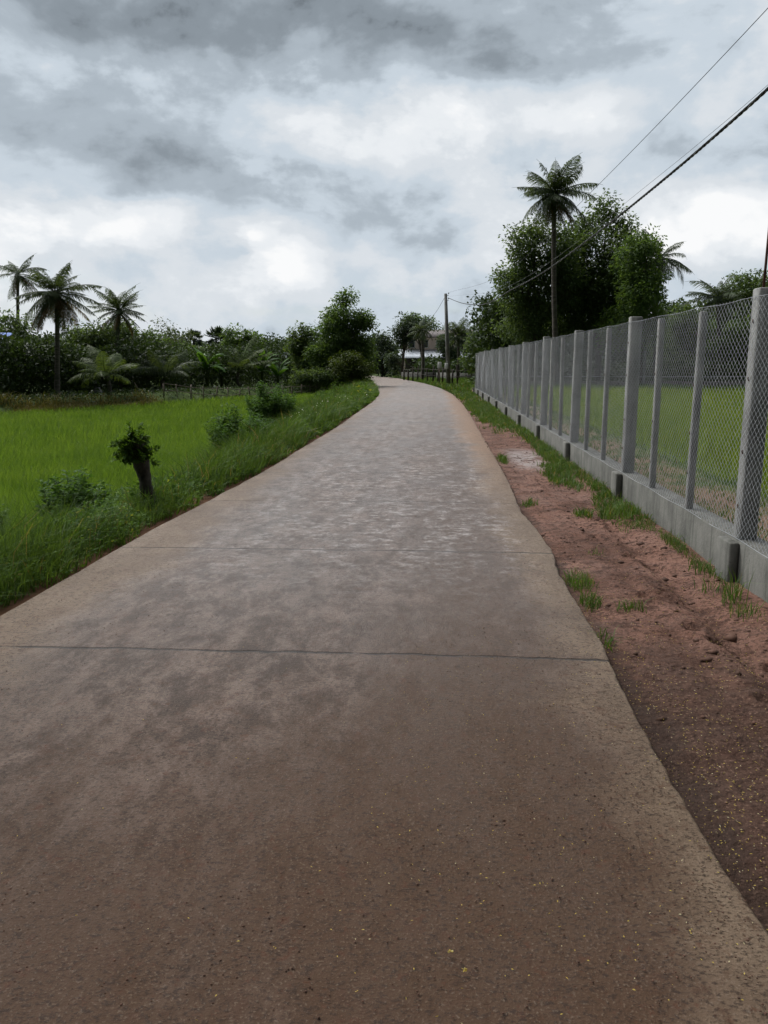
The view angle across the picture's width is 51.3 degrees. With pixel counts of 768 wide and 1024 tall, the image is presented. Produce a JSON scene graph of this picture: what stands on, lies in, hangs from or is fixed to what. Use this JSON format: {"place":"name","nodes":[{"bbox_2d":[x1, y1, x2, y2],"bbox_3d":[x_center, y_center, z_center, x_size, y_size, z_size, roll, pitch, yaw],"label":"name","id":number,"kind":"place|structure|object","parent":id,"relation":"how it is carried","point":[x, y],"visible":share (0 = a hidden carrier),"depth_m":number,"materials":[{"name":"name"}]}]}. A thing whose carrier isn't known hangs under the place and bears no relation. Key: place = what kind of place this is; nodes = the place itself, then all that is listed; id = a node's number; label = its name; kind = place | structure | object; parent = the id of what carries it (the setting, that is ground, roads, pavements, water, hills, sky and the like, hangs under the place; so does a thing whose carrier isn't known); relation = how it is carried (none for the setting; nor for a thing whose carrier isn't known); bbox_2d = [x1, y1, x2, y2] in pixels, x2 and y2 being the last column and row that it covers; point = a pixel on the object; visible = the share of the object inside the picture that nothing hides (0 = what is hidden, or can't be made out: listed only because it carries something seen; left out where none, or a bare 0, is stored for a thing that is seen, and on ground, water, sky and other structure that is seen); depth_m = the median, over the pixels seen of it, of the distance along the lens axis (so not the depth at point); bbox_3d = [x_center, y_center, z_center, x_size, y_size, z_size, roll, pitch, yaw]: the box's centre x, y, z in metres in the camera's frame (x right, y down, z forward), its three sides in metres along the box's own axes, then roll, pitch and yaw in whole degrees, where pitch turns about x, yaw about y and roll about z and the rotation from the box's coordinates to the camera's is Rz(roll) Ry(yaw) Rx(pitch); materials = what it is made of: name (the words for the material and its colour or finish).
{"place":"outdoors","nodes":[
{"label":"outdoors","id":0,"kind":"place"},
{"bbox_2d":[0,377,380,608],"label":"roadside grass","id":1,"kind":"structure","parent":0,"point":[25,554],"depth_m":8.44,"materials":[{"name":"green plant"}]},
{"bbox_2d":[0,376,767,1023],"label":"road","id":2,"kind":"structure","parent":0,"point":[264,784],"depth_m":2.98,"materials":[{"name":"concrete"}]},
{"bbox_2d":[0,372,767,615],"bbox_3d":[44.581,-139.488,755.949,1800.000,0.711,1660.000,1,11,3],"label":"ground","id":3,"kind":"structure","parent":0,"point":[41,589],"depth_m":11.03,"materials":[{"name":"soil"}]},
{"bbox_2d":[0,503,10,531],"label":"bush","id":4,"kind":"object","parent":3,"relation":"on","point":[1,517],"visible":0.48,"depth_m":9.38,"materials":[{"name":"green plant"}]},
{"bbox_2d":[0,309,36,389],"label":"orchard tree","id":5,"kind":"object","parent":3,"relation":"on","point":[14,324],"visible":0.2,"depth_m":43.30,"materials":[{"name":"green plant"}]},
{"bbox_2d":[0,255,48,327],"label":"coconut palm","id":6,"kind":"object","parent":3,"relation":"on","point":[18,277],"visible":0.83,"depth_m":49.66,"materials":[{"name":"green plant"}]},
{"bbox_2d":[13,261,105,396],"bbox_3d":[-14.989,-8.500,37.355,3.825,6.390,3.895,1,11,3],"label":"coconut palm","id":7,"kind":"object","parent":3,"relation":"on","point":[57,304],"visible":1,"depth_m":36.96,"materials":[{"name":"green plant"}]},
{"bbox_2d":[31,466,114,522],"bbox_3d":[-3.809,-0.067,9.734,0.960,0.970,0.958,1,11,3],"label":"bush","id":8,"kind":"object","parent":3,"relation":"on","point":[83,493],"visible":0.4,"depth_m":9.64,"materials":[{"name":"green plant"}]},
{"bbox_2d":[50,316,118,388],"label":"orchard tree","id":9,"kind":"object","parent":3,"relation":"on","point":[88,336],"visible":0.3,"depth_m":44.63,"materials":[{"name":"green plant"}]},
{"bbox_2d":[0,387,170,413],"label":"dry grass","id":10,"kind":"structure","parent":3,"relation":"on","point":[59,404],"depth_m":35.52,"materials":[{"name":"green plant"}]},
{"bbox_2d":[93,387,101,392],"bbox_3d":[-15.356,-6.433,42.834,0.526,0.500,0.540,1,11,3],"label":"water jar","id":11,"kind":"object","parent":3,"relation":"on","point":[97,390],"visible":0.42,"depth_m":42.64,"materials":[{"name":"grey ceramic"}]},
{"bbox_2d":[65,343,141,394],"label":"young palm","id":12,"kind":"object","parent":3,"relation":"on","point":[107,370],"visible":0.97,"depth_m":39.70,"materials":[{"name":"green plant"}]},
{"bbox_2d":[97,487,126,501],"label":"bush","id":13,"kind":"object","parent":3,"relation":"on","point":[109,490],"visible":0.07,"depth_m":11.13,"materials":[{"name":"green plant"}]},
{"bbox_2d":[87,285,144,390],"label":"coconut palm","id":14,"kind":"object","parent":3,"relation":"on","point":[117,316],"visible":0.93,"depth_m":45.27,"materials":[{"name":"green plant"}]},
{"bbox_2d":[95,316,162,388],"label":"orchard tree","id":15,"kind":"object","parent":3,"relation":"on","point":[124,333],"visible":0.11,"depth_m":49.55,"materials":[{"name":"green plant"}]},
{"bbox_2d":[108,420,161,511],"bbox_3d":[-2.655,-0.437,8.596,0.545,1.121,0.473,-3,11,-14],"label":"tree stump","id":16,"kind":"object","parent":3,"relation":"on","point":[135,449],"visible":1,"depth_m":8.48,"materials":[{"name":"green plant"}]},
{"bbox_2d":[120,344,180,388],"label":"young palm","id":17,"kind":"object","parent":3,"relation":"on","point":[151,360],"visible":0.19,"depth_m":48.21,"materials":[{"name":"green plant"}]},
{"bbox_2d":[0,391,318,538],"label":"rice crop","id":18,"kind":"object","parent":3,"relation":"on","point":[36,449],"visible":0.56,"depth_m":20.48,"materials":[{"name":"green plant"}]},
{"bbox_2d":[128,347,205,388],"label":"young palm","id":19,"kind":"object","parent":3,"relation":"on","point":[171,369],"visible":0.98,"depth_m":45.88,"materials":[{"name":"green plant"}]},
{"bbox_2d":[151,315,195,348],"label":"orchard tree","id":20,"kind":"object","parent":3,"relation":"on","point":[173,335],"visible":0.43,"depth_m":55.66,"materials":[{"name":"green plant"}]},
{"bbox_2d":[147,329,201,386],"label":"orchard tree","id":21,"kind":"object","parent":3,"relation":"on","point":[164,340],"visible":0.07,"depth_m":53.76,"materials":[{"name":"green plant"}]},
{"bbox_2d":[0,318,373,414],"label":"undergrowth","id":22,"kind":"object","parent":3,"relation":"on","point":[31,365],"visible":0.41,"depth_m":43.79,"materials":[{"name":"green plant"}]},
{"bbox_2d":[183,329,203,346],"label":"sugar palm","id":23,"kind":"object","parent":3,"relation":"on","point":[198,335],"visible":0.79,"depth_m":77.17,"materials":[{"name":"green plant"}]},
{"bbox_2d":[193,347,225,387],"bbox_3d":[-11.354,-9.193,50.889,2.870,2.562,2.265,-4,11,-19],"label":"banana plant","id":24,"kind":"object","parent":3,"relation":"on","point":[201,358],"visible":0.9,"depth_m":50.78,"materials":[{"name":"green plant"}]},
{"bbox_2d":[203,325,226,349],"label":"sugar palm","id":25,"kind":"object","parent":3,"relation":"on","point":[215,333],"visible":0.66,"depth_m":74.92,"materials":[{"name":"green plant"}]},
{"bbox_2d":[211,359,236,386],"bbox_3d":[-10.683,-9.293,53.026,2.334,1.947,2.332,-6,12,-27],"label":"banana plant","id":26,"kind":"object","parent":3,"relation":"on","point":[215,369],"visible":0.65,"depth_m":52.84,"materials":[{"name":"green plant"}]},
{"bbox_2d":[203,400,273,449],"bbox_3d":[-2.705,-1.476,14.972,1.314,1.235,1.347,-4,11,-23],"label":"bush","id":27,"kind":"object","parent":3,"relation":"on","point":[228,426],"visible":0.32,"depth_m":14.77,"materials":[{"name":"green plant"}]},
{"bbox_2d":[210,330,275,386],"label":"young palm","id":28,"kind":"object","parent":3,"relation":"on","point":[243,364],"visible":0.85,"depth_m":52.73,"materials":[{"name":"green plant"}]},
{"bbox_2d":[219,322,266,377],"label":"orchard tree","id":29,"kind":"object","parent":3,"relation":"on","point":[242,337],"visible":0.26,"depth_m":64.92,"materials":[{"name":"green plant"}]},
{"bbox_2d":[163,383,327,398],"bbox_3d":[-7.563,-7.135,47.211,0.277,1.239,13.854,7,13,34],"label":"bamboo fence","id":30,"kind":"object","parent":3,"relation":"on","point":[227,388],"visible":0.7,"depth_m":44.63,"materials":[{"name":"brown wood"}]},
{"bbox_2d":[248,348,280,383],"bbox_3d":[-8.511,-10.061,55.571,2.494,2.564,3.101,1,11,3],"label":"banana plant","id":31,"kind":"object","parent":3,"relation":"on","point":[262,366],"visible":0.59,"depth_m":55.63,"materials":[{"name":"green plant"}]},
{"bbox_2d":[244,380,296,422],"bbox_3d":[-3.457,-3.205,24.503,1.694,1.675,1.731,1,11,3],"label":"bush","id":32,"kind":"object","parent":3,"relation":"on","point":[275,405],"visible":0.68,"depth_m":24.12,"materials":[{"name":"green plant"}]},
{"bbox_2d":[259,338,281,378],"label":"orchard tree","id":33,"kind":"object","parent":3,"relation":"on","point":[267,352],"visible":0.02,"depth_m":71.13,"materials":[{"name":"green plant"}]},
{"bbox_2d":[260,358,288,382],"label":"banana plant","id":34,"kind":"object","parent":3,"relation":"on","point":[277,371],"visible":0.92,"depth_m":55.57,"materials":[{"name":"green plant"}]},
{"bbox_2d":[283,320,319,373],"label":"roadside tree","id":35,"kind":"object","parent":3,"relation":"on","point":[299,341],"visible":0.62,"depth_m":53.79,"materials":[{"name":"green plant"}]},
{"bbox_2d":[287,366,340,392],"bbox_3d":[-4.455,-8.413,51.720,3.606,2.091,2.303,1,11,3],"label":"shrub","id":36,"kind":"object","parent":3,"relation":"on","point":[312,378],"visible":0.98,"depth_m":51.27,"materials":[{"name":"green plant"}]},
{"bbox_2d":[330,382,344,392],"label":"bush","id":37,"kind":"object","parent":3,"relation":"on","point":[332,388],"visible":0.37,"depth_m":37.49,"materials":[{"name":"green plant"}]},
{"bbox_2d":[301,285,380,387],"bbox_3d":[-2.855,-11.380,52.815,5.290,7.123,3.937,1,11,3],"label":"roadside tree","id":38,"kind":"object","parent":3,"relation":"on","point":[342,326],"visible":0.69,"depth_m":52.33,"materials":[{"name":"green plant"}]},
{"bbox_2d":[327,349,375,382],"bbox_3d":[-2.048,-8.790,49.539,3.150,2.648,2.219,1,11,3],"label":"shrub","id":39,"kind":"object","parent":3,"relation":"on","point":[354,370],"visible":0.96,"depth_m":49.29,"materials":[{"name":"green plant"}]},
{"bbox_2d":[369,329,405,377],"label":"background tree","id":40,"kind":"object","parent":3,"relation":"on","point":[382,340],"visible":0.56,"depth_m":86.04,"materials":[{"name":"green plant"}]},
{"bbox_2d":[30,326,746,372],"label":"woods","id":41,"kind":"object","parent":3,"relation":"on","point":[61,336],"depth_m":94.52,"materials":[{"name":"green plant"}]},
{"bbox_2d":[383,311,422,376],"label":"background tree","id":42,"kind":"object","parent":3,"relation":"on","point":[401,332],"visible":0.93,"depth_m":79.84,"materials":[{"name":"green plant"}]},
{"bbox_2d":[397,311,441,355],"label":"background tree","id":43,"kind":"object","parent":3,"relation":"on","point":[427,319],"visible":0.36,"depth_m":89.65,"materials":[{"name":"green plant"}]},
{"bbox_2d":[405,319,435,378],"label":"coconut palm","id":44,"kind":"object","parent":3,"relation":"on","point":[419,329],"visible":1,"depth_m":70.39,"materials":[{"name":"green plant"}]},
{"bbox_2d":[401,372,474,378],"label":"garden wall","id":45,"kind":"structure","parent":3,"relation":"on","point":[435,373],"depth_m":75.84,"materials":[{"name":"concrete"}]},
{"bbox_2d":[403,365,476,382],"bbox_3d":[3.503,-10.558,61.867,1.142,1.635,18.977,-3,11,-13],"label":"post fence","id":46,"kind":"object","parent":3,"relation":"on","point":[437,375],"visible":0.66,"depth_m":61.76,"materials":[{"name":"brown wood"}]},
{"bbox_2d":[438,362,441,382],"bbox_3d":[3.783,-9.367,54.501,0.260,1.680,0.240,1,11,3],"label":"meter post","id":47,"kind":"object","parent":3,"relation":"on","point":[439,365],"visible":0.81,"depth_m":54.29,"materials":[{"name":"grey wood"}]},
{"bbox_2d":[444,293,450,383],"bbox_3d":[4.340,-11.667,54.575,0.561,6.387,0.415,1,11,3],"label":"utility pole","id":48,"kind":"object","parent":3,"relation":"on","point":[447,368],"visible":0.91,"depth_m":54.54,"materials":[{"name":"concrete"}]},
{"bbox_2d":[449,87,767,304],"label":"power cable","id":49,"kind":"object","parent":48,"relation":"attached to","point":[751,103],"visible":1,"depth_m":12.94,"materials":[{"name":"black rubber"}]},
{"bbox_2d":[457,85,767,295],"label":"thin wire","id":50,"kind":"object","parent":48,"relation":"attached to","point":[650,182],"visible":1,"depth_m":13.25,"materials":[{"name":"black metal"}]},
{"bbox_2d":[464,8,767,288],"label":"thin wire","id":51,"kind":"object","parent":48,"relation":"attached to","point":[652,129],"visible":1,"depth_m":11.90,"materials":[{"name":"black metal"}]},
{"bbox_2d":[433,333,466,361],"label":"background tree","id":52,"kind":"object","parent":3,"relation":"on","point":[452,349],"visible":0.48,"depth_m":93.33,"materials":[{"name":"green plant"}]},
{"bbox_2d":[436,315,475,377],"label":"coconut palm","id":53,"kind":"object","parent":3,"relation":"on","point":[460,328],"visible":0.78,"depth_m":67.62,"materials":[{"name":"green plant"}]},
{"bbox_2d":[456,327,486,374],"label":"background tree","id":54,"kind":"object","parent":3,"relation":"on","point":[467,348],"visible":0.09,"depth_m":64.22,"materials":[{"name":"green plant"}]},
{"bbox_2d":[465,317,493,338],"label":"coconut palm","id":55,"kind":"object","parent":3,"relation":"on","point":[478,327],"visible":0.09,"depth_m":53.52,"materials":[{"name":"green plant"}]},
{"bbox_2d":[485,211,591,380],"bbox_3d":[8.876,-12.170,46.452,5.985,10.152,4.419,1,11,3],"label":"tree","id":56,"kind":"object","parent":3,"relation":"on","point":[531,299],"visible":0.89,"depth_m":45.51,"materials":[{"name":"green plant"}]},
{"bbox_2d":[513,153,601,386],"bbox_3d":[9.004,-12.209,41.978,4.672,11.900,4.331,1,11,3],"label":"coconut palm","id":57,"kind":"object","parent":3,"relation":"on","point":[554,203],"visible":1,"depth_m":40.90,"materials":[{"name":"green plant"}]},
{"bbox_2d":[404,287,746,384],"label":"undergrowth","id":58,"kind":"object","parent":3,"relation":"on","point":[488,312],"visible":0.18,"depth_m":50.64,"materials":[{"name":"green plant"}]},
{"bbox_2d":[545,188,646,380],"bbox_3d":[12.631,-13.174,47.485,6.656,11.749,5.471,1,11,3],"label":"tree","id":59,"kind":"object","parent":3,"relation":"on","point":[596,295],"visible":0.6,"depth_m":46.62,"materials":[{"name":"green plant"}]},
{"bbox_2d":[447,391,767,932],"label":"dirt verge","id":60,"kind":"structure","parent":3,"relation":"on","point":[743,697],"depth_m":4.45,"materials":[{"name":"brown soil"}]},
{"bbox_2d":[1,441,767,1023],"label":"mud crumbs","id":61,"kind":"object","parent":60,"relation":"on","point":[731,637],"visible":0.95,"depth_m":3.38,"materials":[{"name":"brown soil"}]},
{"bbox_2d":[1,506,767,1023],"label":"fallen petals","id":62,"kind":"object","parent":60,"relation":"on","point":[627,780],"visible":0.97,"depth_m":3.08,"materials":[{"name":"plant"}]},
{"bbox_2d":[477,348,745,386],"bbox_3d":[20.930,-7.837,44.133,31.400,2.482,0.384,1,11,3],"label":"boundary fence","id":63,"kind":"object","parent":3,"relation":"on","point":[683,382],"visible":0.1,"depth_m":44.55,"materials":[{"name":"concrete"}]},
{"bbox_2d":[473,232,767,602],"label":"concrete fence","id":64,"kind":"object","parent":3,"relation":"on","point":[739,546],"visible":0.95,"depth_m":7.95,"materials":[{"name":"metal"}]},
{"bbox_2d":[489,382,767,540],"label":"grass field","id":65,"kind":"structure","parent":3,"relation":"on","point":[683,418],"depth_m":17.27,"materials":[{"name":"green plant"}]},
{"bbox_2d":[590,223,675,384],"bbox_3d":[13.472,-11.158,44.191,4.707,8.994,3.906,7,13,34],"label":"tree","id":66,"kind":"object","parent":3,"relation":"on","point":[641,283],"visible":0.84,"depth_m":43.27,"materials":[{"name":"green plant"}]},
{"bbox_2d":[642,229,693,378],"bbox_3d":[16.334,-12.046,47.894,4.406,9.408,3.527,7,13,34],"label":"coconut palm","id":67,"kind":"object","parent":3,"relation":"on","point":[677,264],"visible":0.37,"depth_m":46.84,"materials":[{"name":"green plant"}]},
{"bbox_2d":[646,299,722,371],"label":"tree","id":68,"kind":"object","parent":3,"relation":"on","point":[683,328],"visible":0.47,"depth_m":50.96,"materials":[{"name":"green plant"}]},
{"bbox_2d":[681,273,749,380],"bbox_3d":[20.321,-11.175,49.417,3.931,7.112,4.466,10,14,41],"label":"coconut palm","id":69,"kind":"object","parent":3,"relation":"on","point":[718,295],"visible":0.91,"depth_m":48.89,"materials":[{"name":"green plant"}]},
{"bbox_2d":[692,312,749,380],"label":"tree","id":70,"kind":"object","parent":3,"relation":"on","point":[715,345],"visible":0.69,"depth_m":49.93,"materials":[{"name":"green plant"}]},
{"bbox_2d":[706,268,767,356],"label":"tree","id":71,"kind":"object","parent":3,"relation":"on","point":[750,285],"visible":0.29,"depth_m":52.66,"materials":[{"name":"green plant"}]},
{"bbox_2d":[735,313,750,357],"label":"tree","id":72,"kind":"object","parent":3,"relation":"on","point":[744,328],"visible":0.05,"depth_m":49.53,"materials":[{"name":"green plant"}]},
{"bbox_2d":[0,0,767,345],"label":"sky","id":73,"kind":"structure","parent":0,"point":[249,163],"materials":[{"name":"grey"}]},
{"bbox_2d":[398,330,472,374],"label":"house","id":74,"kind":"structure","parent":0,"point":[415,353],"depth_m":99.84,"materials":[{"name":"beige paint"}]},
{"bbox_2d":[391,376,764,651],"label":"verge grass","id":75,"kind":"structure","parent":0,"point":[485,410],"depth_m":9.46,"materials":[{"name":"green plant"}]}
]}

